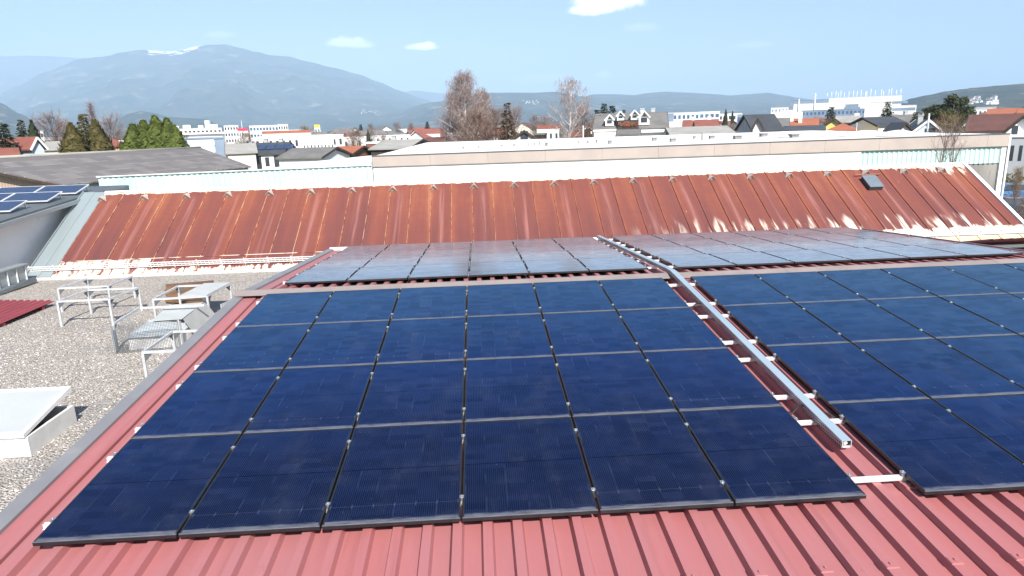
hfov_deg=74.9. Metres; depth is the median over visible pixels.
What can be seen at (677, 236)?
solar module
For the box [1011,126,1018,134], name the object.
window
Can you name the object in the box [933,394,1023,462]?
solar module
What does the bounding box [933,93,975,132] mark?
pine tree
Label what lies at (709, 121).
town house
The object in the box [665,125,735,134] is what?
town house
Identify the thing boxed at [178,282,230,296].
cover board
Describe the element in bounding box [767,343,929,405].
solar module
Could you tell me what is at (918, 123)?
town house
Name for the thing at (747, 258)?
solar module
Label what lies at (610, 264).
solar module
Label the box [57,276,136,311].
guard frame
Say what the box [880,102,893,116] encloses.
spruce tree
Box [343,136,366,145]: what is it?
office block
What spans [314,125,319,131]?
office block
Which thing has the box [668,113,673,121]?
office block
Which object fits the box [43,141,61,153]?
town house
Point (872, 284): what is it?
solar module
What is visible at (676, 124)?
office block
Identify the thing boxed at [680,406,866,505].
solar module
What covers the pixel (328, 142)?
office block
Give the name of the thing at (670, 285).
mounting rail
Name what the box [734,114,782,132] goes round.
town house
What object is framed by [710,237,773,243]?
solar module
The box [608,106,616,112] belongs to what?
spruce tree
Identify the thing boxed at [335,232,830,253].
mounting rail
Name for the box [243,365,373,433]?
solar module
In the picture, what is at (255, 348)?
solar module
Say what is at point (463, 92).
birch tree
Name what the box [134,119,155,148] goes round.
thuja tree
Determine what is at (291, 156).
town house
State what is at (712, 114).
office block
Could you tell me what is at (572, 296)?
solar module
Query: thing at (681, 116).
office block
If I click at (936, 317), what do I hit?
solar module
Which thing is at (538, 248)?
solar module
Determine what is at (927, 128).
lattice mast
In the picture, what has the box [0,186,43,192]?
tilted solar panel
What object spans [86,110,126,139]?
bare tree
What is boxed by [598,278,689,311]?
solar module
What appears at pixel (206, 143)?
office block
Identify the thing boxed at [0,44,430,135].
mountain
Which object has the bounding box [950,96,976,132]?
pine tree
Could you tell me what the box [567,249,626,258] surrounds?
solar module
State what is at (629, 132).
town house
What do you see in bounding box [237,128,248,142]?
office block
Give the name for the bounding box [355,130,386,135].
valley house
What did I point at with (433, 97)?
mountain
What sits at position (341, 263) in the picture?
solar module
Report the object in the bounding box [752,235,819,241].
solar module
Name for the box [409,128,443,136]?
valley house
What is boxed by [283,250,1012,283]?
mounting rail
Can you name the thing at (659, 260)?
mounting rail
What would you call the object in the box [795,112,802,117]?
office block
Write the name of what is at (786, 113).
office block
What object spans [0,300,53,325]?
roof sheet stack
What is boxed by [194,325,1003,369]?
mounting rail
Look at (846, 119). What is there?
town house
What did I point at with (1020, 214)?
bare tree
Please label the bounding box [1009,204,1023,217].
parked car
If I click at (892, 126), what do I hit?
town house
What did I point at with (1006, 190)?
parked car
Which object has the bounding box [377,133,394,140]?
bare tree
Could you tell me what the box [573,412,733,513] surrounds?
solar module
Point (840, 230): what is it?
solar module
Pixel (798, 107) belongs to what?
office block
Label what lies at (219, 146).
office block
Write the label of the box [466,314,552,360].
solar module
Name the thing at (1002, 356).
solar module
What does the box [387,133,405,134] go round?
valley house
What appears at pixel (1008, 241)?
red roof
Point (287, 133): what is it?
office block
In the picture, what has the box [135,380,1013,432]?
mounting rail
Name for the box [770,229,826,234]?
solar module
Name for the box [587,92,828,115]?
hill
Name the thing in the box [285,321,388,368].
solar module
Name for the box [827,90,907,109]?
office block
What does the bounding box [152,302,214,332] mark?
bent sheet
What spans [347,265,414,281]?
solar module
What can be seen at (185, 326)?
roof skylight
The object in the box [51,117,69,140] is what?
bare tree
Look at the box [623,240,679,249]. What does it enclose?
solar module
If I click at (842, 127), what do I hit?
town house
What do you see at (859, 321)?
solar module
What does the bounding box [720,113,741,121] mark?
office block
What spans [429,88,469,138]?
birch tree
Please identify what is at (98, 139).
conifer tree
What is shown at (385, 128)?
valley house
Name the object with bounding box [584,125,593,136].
town house
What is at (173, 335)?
guard frame
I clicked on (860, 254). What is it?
solar module
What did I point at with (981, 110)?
office block
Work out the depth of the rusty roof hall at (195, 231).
24.24 m
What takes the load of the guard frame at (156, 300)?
on the flat roof building at (78, 355)
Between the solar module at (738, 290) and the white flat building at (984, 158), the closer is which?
the solar module at (738, 290)
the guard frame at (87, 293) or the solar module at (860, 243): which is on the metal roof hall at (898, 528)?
the solar module at (860, 243)
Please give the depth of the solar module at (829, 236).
17.18 m
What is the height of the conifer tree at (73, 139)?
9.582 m
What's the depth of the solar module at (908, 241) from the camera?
15.63 m
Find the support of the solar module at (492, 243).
on the metal roof hall at (898, 528)
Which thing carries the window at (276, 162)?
in the town house at (268, 153)
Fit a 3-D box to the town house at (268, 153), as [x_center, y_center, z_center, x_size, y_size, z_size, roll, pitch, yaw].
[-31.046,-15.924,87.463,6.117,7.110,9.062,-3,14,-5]
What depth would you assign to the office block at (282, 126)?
334.70 m
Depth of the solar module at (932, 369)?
8.00 m
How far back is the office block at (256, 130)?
324.41 m
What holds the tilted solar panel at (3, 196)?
on the white left building at (26, 234)
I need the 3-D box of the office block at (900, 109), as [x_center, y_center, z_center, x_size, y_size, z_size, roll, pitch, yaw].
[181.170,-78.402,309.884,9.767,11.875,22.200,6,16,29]
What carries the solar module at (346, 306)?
on the metal roof hall at (898, 528)
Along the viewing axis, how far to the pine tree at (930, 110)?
99.27 m
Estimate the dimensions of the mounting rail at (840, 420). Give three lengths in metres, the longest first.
14.514 x 0.096 x 0.060 m
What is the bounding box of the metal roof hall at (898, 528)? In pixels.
[0,228,1023,575]
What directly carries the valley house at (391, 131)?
on the ground
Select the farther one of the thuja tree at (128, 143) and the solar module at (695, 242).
the thuja tree at (128, 143)
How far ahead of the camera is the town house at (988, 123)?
71.05 m
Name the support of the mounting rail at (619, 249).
on the metal roof hall at (898, 528)
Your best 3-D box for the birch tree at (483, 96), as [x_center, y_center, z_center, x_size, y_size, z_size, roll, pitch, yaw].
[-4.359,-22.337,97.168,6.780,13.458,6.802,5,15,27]
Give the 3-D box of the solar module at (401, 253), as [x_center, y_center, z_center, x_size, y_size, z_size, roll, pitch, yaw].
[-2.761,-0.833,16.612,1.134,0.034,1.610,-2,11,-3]
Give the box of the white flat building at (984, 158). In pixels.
[372,130,1011,198]
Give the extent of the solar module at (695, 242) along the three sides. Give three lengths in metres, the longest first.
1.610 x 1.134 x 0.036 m
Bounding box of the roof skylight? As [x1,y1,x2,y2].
[126,314,193,349]
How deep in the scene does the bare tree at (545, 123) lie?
165.91 m
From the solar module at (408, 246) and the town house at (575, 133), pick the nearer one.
the solar module at (408, 246)
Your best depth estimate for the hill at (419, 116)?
5276.65 m
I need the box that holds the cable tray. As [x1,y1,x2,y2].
[596,235,851,447]
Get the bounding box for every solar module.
[32,434,240,545]
[130,369,282,439]
[178,428,352,537]
[193,324,311,372]
[236,291,333,326]
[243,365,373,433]
[285,267,359,283]
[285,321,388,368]
[310,258,371,268]
[314,288,399,323]
[322,423,462,529]
[326,251,380,259]
[341,244,389,251]
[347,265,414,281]
[355,361,464,427]
[363,256,420,266]
[375,249,425,257]
[376,317,465,364]
[384,243,429,250]
[391,286,466,320]
[408,263,468,278]
[417,254,469,264]
[423,247,469,255]
[428,241,470,248]
[463,417,597,521]
[465,356,570,422]
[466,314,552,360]
[467,283,540,316]
[469,261,528,276]
[470,252,521,262]
[471,240,513,246]
[471,246,516,253]
[512,238,556,245]
[515,244,564,252]
[519,251,574,261]
[524,259,588,273]
[533,280,615,315]
[543,311,640,356]
[552,237,598,243]
[555,352,677,417]
[559,242,611,250]
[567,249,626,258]
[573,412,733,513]
[577,257,647,271]
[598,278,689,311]
[611,235,662,243]
[617,308,727,353]
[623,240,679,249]
[638,246,703,257]
[643,349,781,413]
[651,233,703,239]
[656,254,735,268]
[668,238,725,245]
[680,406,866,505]
[686,244,754,253]
[690,274,793,307]
[691,232,747,237]
[709,252,793,265]
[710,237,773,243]
[723,303,849,348]
[729,230,787,236]
[733,242,806,251]
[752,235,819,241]
[754,271,865,303]
[760,249,851,263]
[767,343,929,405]
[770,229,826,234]
[779,240,856,249]
[796,300,934,342]
[797,233,863,240]
[807,227,871,232]
[812,247,908,260]
[817,269,937,299]
[826,239,907,247]
[829,399,1023,494]
[838,232,907,238]
[852,339,1023,399]
[864,245,965,258]
[868,297,1017,338]
[875,237,957,245]
[880,266,1008,297]
[915,243,1022,256]
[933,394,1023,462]
[937,335,1023,388]
[940,294,1023,334]
[942,264,1023,293]
[1003,263,1023,270]
[1011,293,1023,298]
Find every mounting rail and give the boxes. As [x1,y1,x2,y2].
[42,463,1023,529]
[106,409,950,462]
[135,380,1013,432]
[175,345,951,389]
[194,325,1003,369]
[222,298,1023,339]
[236,287,997,325]
[256,267,1016,304]
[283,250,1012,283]
[297,253,766,274]
[308,242,955,268]
[315,243,784,264]
[325,236,909,259]
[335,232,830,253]
[425,237,756,251]
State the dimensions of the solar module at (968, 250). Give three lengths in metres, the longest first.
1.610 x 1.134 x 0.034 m
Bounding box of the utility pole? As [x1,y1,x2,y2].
[588,114,600,136]
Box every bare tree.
[21,107,81,151]
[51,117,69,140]
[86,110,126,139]
[105,128,125,139]
[236,132,260,142]
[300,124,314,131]
[343,131,360,145]
[346,126,366,145]
[369,128,379,141]
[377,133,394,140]
[388,121,403,132]
[446,107,499,141]
[477,105,514,140]
[499,98,530,135]
[528,114,539,133]
[533,118,551,135]
[536,114,554,126]
[567,104,594,137]
[719,122,737,131]
[814,113,832,124]
[1012,195,1023,219]
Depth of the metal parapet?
20.47 m
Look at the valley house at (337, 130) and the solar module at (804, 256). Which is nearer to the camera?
the solar module at (804, 256)
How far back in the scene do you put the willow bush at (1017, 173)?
51.64 m
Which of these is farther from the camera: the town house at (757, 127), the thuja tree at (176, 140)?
the town house at (757, 127)
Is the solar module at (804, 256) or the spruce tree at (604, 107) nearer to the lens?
the solar module at (804, 256)
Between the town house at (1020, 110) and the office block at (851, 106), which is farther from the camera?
the office block at (851, 106)
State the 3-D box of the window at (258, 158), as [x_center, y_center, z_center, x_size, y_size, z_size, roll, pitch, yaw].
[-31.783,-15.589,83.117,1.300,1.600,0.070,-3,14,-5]
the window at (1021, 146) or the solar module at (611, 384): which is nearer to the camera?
the solar module at (611, 384)
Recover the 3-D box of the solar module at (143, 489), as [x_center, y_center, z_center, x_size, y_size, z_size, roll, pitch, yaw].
[-3.345,1.804,6.182,1.134,0.034,1.610,-2,18,-3]
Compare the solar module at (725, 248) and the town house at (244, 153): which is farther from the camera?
the town house at (244, 153)
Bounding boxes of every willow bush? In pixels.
[929,110,969,132]
[1005,165,1023,195]
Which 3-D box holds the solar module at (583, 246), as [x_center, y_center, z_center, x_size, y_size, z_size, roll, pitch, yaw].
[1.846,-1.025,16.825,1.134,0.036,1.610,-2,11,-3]
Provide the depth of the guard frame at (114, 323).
15.21 m
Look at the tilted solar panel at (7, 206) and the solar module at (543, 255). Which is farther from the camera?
the tilted solar panel at (7, 206)
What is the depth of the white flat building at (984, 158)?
38.13 m
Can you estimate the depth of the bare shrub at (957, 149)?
34.99 m
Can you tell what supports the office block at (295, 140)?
on the ground
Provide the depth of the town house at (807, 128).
77.31 m
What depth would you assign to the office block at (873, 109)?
299.62 m
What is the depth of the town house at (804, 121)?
101.51 m
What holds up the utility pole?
on the ground
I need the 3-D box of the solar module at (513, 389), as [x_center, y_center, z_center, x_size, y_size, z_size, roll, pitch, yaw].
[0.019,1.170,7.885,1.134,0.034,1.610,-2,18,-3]
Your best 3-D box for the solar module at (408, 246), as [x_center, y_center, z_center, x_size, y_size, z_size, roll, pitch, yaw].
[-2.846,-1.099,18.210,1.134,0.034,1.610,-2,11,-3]
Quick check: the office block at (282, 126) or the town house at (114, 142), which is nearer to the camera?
the town house at (114, 142)
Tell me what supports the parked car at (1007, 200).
on the parking yard
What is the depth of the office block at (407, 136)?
232.32 m
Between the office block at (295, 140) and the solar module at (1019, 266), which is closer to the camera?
the solar module at (1019, 266)
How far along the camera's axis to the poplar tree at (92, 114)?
121.59 m
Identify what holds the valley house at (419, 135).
on the ground
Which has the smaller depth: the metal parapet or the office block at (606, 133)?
the metal parapet
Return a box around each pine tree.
[914,105,950,129]
[930,104,966,132]
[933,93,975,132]
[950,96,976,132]
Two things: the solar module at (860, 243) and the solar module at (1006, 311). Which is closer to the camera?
the solar module at (1006, 311)
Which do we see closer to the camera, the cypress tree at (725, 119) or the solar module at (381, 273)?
the solar module at (381, 273)
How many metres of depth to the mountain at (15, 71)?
11897.54 m
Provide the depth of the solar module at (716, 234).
18.66 m
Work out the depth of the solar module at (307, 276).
13.19 m
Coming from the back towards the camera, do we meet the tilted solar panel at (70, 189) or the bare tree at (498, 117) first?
the bare tree at (498, 117)
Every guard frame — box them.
[56,287,142,326]
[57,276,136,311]
[112,304,204,349]
[141,329,197,377]
[152,283,232,316]
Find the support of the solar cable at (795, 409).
attached to the cable tray
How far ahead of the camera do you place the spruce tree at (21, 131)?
98.25 m
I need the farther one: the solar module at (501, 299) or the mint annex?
the mint annex
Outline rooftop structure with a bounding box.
[204,120,210,127]
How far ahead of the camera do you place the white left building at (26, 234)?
22.60 m
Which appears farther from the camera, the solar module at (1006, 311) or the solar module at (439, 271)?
the solar module at (439, 271)
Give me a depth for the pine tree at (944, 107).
99.19 m
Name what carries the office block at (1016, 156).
on the parking yard
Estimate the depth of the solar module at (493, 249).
16.78 m
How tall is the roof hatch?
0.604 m
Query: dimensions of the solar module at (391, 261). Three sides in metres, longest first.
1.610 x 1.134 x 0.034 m
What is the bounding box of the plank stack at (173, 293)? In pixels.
[165,280,213,304]
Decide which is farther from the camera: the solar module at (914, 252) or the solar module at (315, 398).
the solar module at (914, 252)
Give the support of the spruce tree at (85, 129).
on the ground
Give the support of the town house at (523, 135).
on the ground
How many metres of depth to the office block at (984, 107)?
299.54 m
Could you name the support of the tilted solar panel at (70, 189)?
on the white left building at (26, 234)
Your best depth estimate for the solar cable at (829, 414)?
7.10 m
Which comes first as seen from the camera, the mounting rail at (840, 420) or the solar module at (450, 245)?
the mounting rail at (840, 420)
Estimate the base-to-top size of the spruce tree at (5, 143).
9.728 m
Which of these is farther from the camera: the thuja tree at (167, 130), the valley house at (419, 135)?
the valley house at (419, 135)
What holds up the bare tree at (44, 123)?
on the ground
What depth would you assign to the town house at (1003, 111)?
123.73 m
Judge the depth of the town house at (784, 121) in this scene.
99.60 m
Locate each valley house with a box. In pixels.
[311,131,327,134]
[330,127,357,132]
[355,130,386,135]
[376,126,392,130]
[385,130,403,132]
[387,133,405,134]
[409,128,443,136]
[410,131,441,139]
[514,123,536,134]
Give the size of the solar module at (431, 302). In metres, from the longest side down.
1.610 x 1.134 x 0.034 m
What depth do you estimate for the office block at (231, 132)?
362.62 m
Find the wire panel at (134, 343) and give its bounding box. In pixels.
[110,320,182,353]
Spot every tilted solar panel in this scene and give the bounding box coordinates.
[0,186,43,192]
[0,193,14,200]
[0,200,27,211]
[2,191,62,201]
[36,184,88,193]
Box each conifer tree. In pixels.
[58,122,94,184]
[84,119,115,183]
[497,103,516,139]
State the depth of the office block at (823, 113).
337.63 m
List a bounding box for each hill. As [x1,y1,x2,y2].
[0,103,58,137]
[104,111,278,135]
[323,92,618,131]
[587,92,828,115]
[901,84,1023,113]
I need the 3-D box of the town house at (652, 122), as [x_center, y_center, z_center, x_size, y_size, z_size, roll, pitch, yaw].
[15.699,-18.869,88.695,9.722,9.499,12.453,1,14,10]
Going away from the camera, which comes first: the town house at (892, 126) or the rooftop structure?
the town house at (892, 126)
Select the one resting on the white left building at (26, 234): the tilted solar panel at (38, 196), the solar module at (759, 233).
the tilted solar panel at (38, 196)
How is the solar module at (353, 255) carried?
on the metal roof hall at (898, 528)
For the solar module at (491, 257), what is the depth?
15.15 m
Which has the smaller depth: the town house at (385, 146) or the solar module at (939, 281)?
the solar module at (939, 281)
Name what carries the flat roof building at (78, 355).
on the ground
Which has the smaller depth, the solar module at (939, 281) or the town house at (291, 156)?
the solar module at (939, 281)
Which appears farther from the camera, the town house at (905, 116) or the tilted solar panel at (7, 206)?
the town house at (905, 116)
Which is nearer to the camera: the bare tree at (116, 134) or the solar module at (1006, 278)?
the solar module at (1006, 278)
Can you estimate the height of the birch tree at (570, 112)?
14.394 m
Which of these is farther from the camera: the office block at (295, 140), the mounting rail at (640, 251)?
the office block at (295, 140)
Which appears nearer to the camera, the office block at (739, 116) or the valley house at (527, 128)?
the office block at (739, 116)
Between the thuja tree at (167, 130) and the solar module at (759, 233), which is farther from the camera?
the thuja tree at (167, 130)
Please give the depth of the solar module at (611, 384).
7.82 m
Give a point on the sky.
(793, 48)
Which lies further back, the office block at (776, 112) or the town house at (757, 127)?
the office block at (776, 112)
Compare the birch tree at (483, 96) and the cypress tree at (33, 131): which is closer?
the cypress tree at (33, 131)
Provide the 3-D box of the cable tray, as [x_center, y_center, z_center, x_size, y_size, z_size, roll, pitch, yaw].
[2.863,-0.201,12.844,0.119,0.593,13.223,-2,14,-3]
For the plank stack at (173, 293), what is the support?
on the flat roof building at (78, 355)
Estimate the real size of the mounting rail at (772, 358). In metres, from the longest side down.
14.514 x 0.095 x 0.060 m
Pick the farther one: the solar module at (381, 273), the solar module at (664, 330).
the solar module at (381, 273)
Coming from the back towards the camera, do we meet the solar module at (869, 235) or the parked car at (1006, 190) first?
the parked car at (1006, 190)
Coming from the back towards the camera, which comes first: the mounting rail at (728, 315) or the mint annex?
the mint annex
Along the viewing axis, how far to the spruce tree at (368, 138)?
126.92 m
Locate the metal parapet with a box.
[0,263,36,294]
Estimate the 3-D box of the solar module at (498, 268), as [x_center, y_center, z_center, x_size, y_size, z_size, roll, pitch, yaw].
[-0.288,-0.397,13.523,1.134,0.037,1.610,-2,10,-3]
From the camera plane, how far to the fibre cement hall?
55.27 m
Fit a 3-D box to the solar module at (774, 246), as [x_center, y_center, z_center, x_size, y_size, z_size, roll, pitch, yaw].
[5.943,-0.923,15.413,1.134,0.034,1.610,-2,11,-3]
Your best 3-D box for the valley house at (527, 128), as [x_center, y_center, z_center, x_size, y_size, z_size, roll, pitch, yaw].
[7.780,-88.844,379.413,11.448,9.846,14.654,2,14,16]
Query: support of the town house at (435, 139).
on the ground
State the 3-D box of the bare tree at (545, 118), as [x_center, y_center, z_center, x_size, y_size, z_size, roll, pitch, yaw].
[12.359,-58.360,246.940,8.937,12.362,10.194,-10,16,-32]
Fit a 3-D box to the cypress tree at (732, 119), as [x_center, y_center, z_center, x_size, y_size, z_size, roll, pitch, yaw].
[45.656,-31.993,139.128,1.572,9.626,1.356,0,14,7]
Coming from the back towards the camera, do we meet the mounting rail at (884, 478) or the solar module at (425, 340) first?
the solar module at (425, 340)
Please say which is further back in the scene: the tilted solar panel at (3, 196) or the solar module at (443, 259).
the tilted solar panel at (3, 196)
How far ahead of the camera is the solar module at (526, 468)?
6.17 m
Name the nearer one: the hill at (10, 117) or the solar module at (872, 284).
the solar module at (872, 284)
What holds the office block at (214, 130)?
on the ground
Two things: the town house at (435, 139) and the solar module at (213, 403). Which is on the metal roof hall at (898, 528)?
the solar module at (213, 403)
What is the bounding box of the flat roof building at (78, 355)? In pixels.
[0,271,281,511]
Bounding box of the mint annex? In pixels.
[96,155,373,191]
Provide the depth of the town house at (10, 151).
70.85 m
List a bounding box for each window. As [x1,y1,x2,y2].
[256,156,261,168]
[265,157,269,165]
[274,155,279,166]
[520,131,527,139]
[924,128,935,132]
[1009,145,1014,160]
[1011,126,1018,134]
[1018,145,1022,160]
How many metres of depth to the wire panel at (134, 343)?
14.07 m
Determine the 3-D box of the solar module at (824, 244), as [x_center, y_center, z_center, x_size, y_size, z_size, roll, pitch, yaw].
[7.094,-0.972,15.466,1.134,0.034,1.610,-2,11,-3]
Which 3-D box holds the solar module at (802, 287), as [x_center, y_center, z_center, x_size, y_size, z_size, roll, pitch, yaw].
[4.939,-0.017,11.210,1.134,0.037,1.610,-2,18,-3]
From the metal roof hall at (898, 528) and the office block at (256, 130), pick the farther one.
the office block at (256, 130)
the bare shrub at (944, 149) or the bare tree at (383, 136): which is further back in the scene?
the bare tree at (383, 136)
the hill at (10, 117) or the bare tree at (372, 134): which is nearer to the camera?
the bare tree at (372, 134)
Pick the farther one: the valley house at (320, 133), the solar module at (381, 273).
the valley house at (320, 133)
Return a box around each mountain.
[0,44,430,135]
[0,56,80,93]
[406,91,468,101]
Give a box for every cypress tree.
[27,119,40,138]
[722,110,727,125]
[730,111,734,125]
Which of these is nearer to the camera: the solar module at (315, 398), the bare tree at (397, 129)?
the solar module at (315, 398)
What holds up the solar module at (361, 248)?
on the metal roof hall at (898, 528)
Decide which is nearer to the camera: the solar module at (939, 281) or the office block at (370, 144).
the solar module at (939, 281)
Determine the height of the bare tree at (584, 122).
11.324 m
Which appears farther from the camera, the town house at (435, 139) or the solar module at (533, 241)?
the town house at (435, 139)
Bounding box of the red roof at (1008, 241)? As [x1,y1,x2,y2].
[961,238,1023,249]
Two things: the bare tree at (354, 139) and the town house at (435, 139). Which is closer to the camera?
the town house at (435, 139)
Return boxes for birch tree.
[429,68,496,141]
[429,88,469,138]
[470,86,497,140]
[541,76,593,138]
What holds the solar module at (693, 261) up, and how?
on the metal roof hall at (898, 528)
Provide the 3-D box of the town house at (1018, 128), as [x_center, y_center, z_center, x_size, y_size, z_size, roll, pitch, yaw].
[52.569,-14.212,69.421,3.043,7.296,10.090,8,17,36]
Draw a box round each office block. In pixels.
[177,124,224,147]
[184,137,214,152]
[213,137,225,156]
[224,125,237,143]
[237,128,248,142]
[249,125,277,142]
[253,134,343,147]
[262,130,310,135]
[278,124,287,129]
[301,138,333,147]
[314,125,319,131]
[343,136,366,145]
[366,141,380,147]
[370,134,439,141]
[533,133,547,138]
[537,125,558,138]
[593,129,616,136]
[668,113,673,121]
[669,121,682,126]
[674,112,699,121]
[699,111,719,120]
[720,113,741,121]
[737,114,742,122]
[771,107,788,117]
[781,110,796,117]
[790,99,828,109]
[793,93,830,111]
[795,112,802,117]
[802,108,864,117]
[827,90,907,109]
[845,104,858,108]
[864,102,891,116]
[891,105,916,114]
[974,106,996,108]
[974,108,992,113]
[1006,134,1023,183]
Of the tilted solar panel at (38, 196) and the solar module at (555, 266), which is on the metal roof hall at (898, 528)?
the solar module at (555, 266)
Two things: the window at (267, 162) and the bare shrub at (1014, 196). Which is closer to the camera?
the bare shrub at (1014, 196)
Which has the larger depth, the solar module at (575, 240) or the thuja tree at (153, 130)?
the thuja tree at (153, 130)
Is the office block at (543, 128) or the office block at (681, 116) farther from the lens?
the office block at (681, 116)
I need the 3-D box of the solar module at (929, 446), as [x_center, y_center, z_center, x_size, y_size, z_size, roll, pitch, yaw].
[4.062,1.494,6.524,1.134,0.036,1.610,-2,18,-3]
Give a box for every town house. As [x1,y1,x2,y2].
[0,136,48,154]
[0,147,20,155]
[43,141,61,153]
[110,139,119,149]
[224,143,257,169]
[256,138,295,168]
[275,147,352,165]
[337,145,370,157]
[368,136,428,167]
[426,136,459,141]
[511,130,537,139]
[567,130,582,137]
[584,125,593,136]
[591,108,668,136]
[616,129,641,136]
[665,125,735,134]
[682,116,718,126]
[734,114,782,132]
[750,118,764,131]
[777,118,789,126]
[782,125,825,130]
[790,115,819,125]
[824,118,841,130]
[828,123,857,130]
[835,115,860,123]
[847,116,909,131]
[883,122,912,131]
[886,111,934,122]
[909,115,941,132]
[965,113,1023,133]
[986,108,1016,113]
[1002,115,1023,181]
[1016,108,1023,112]
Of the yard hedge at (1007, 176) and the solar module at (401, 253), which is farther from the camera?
the yard hedge at (1007, 176)
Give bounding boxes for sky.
[0,0,1023,101]
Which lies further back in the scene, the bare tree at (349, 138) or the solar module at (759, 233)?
the bare tree at (349, 138)
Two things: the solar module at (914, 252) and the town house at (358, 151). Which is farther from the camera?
the town house at (358, 151)
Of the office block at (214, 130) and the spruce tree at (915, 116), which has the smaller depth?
the spruce tree at (915, 116)
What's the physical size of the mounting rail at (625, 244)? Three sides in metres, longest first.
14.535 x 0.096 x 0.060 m
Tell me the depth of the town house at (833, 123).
88.09 m
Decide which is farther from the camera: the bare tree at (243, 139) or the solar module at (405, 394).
the bare tree at (243, 139)
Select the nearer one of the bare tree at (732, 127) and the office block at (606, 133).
the office block at (606, 133)
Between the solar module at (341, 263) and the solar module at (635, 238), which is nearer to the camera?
the solar module at (341, 263)
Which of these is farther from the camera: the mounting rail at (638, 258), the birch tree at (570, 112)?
the birch tree at (570, 112)
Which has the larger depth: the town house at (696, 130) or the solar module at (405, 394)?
the town house at (696, 130)
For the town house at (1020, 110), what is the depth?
116.86 m
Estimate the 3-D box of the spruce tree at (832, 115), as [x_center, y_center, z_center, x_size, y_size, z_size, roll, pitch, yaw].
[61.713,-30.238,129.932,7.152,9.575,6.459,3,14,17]
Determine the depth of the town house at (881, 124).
92.76 m
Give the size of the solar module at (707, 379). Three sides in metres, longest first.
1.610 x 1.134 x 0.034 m
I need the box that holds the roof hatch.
[0,386,76,457]
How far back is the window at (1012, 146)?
64.09 m
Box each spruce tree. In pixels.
[0,123,24,153]
[15,119,28,136]
[76,114,89,142]
[366,130,370,144]
[600,103,608,113]
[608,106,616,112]
[823,107,836,124]
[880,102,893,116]
[910,112,919,122]
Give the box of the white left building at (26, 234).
[0,185,129,270]
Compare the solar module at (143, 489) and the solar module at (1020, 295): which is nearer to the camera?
the solar module at (143, 489)
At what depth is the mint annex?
36.90 m
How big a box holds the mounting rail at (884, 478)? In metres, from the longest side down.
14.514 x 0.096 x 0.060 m
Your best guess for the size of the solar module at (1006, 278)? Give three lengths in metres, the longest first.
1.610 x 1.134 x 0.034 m
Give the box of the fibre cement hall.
[0,146,250,186]
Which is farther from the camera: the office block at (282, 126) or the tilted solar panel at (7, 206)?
the office block at (282, 126)
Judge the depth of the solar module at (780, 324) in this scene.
9.52 m
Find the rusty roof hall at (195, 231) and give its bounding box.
[27,161,1023,280]
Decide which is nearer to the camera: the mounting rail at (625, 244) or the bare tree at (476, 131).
the mounting rail at (625, 244)
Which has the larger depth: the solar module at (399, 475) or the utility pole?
the utility pole
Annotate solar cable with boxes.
[790,404,802,414]
[821,410,847,423]
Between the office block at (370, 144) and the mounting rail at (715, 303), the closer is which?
the mounting rail at (715, 303)
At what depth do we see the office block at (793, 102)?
465.48 m
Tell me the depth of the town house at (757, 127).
83.58 m
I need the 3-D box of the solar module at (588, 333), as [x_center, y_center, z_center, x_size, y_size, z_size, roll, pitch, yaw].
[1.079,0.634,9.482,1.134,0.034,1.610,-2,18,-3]
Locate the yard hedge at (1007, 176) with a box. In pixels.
[1002,173,1023,182]
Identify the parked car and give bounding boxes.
[1000,182,1023,195]
[1000,195,1023,204]
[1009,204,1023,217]
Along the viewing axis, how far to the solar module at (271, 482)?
6.06 m
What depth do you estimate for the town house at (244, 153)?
81.60 m
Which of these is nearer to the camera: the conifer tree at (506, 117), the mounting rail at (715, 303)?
the mounting rail at (715, 303)
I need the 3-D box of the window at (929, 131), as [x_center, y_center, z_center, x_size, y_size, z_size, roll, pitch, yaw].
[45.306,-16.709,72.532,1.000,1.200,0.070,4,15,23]
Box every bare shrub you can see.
[923,119,968,164]
[930,117,973,167]
[1008,175,1022,203]
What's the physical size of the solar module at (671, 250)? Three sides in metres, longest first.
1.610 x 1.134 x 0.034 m
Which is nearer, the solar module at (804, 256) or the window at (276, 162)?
the solar module at (804, 256)
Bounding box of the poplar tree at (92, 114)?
[83,99,98,120]
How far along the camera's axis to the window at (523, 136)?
86.27 m
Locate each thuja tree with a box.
[114,123,140,149]
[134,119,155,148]
[141,114,163,148]
[155,117,189,147]
[169,124,188,147]
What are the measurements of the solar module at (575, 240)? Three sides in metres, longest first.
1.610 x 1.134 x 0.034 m
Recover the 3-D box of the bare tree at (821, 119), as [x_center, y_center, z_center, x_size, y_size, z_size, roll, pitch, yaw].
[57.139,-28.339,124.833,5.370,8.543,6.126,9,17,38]
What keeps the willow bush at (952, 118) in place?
on the parking yard
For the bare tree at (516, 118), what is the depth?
92.89 m
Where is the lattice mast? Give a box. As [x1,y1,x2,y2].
[926,113,929,132]
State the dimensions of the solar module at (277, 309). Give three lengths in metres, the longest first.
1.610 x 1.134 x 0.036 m

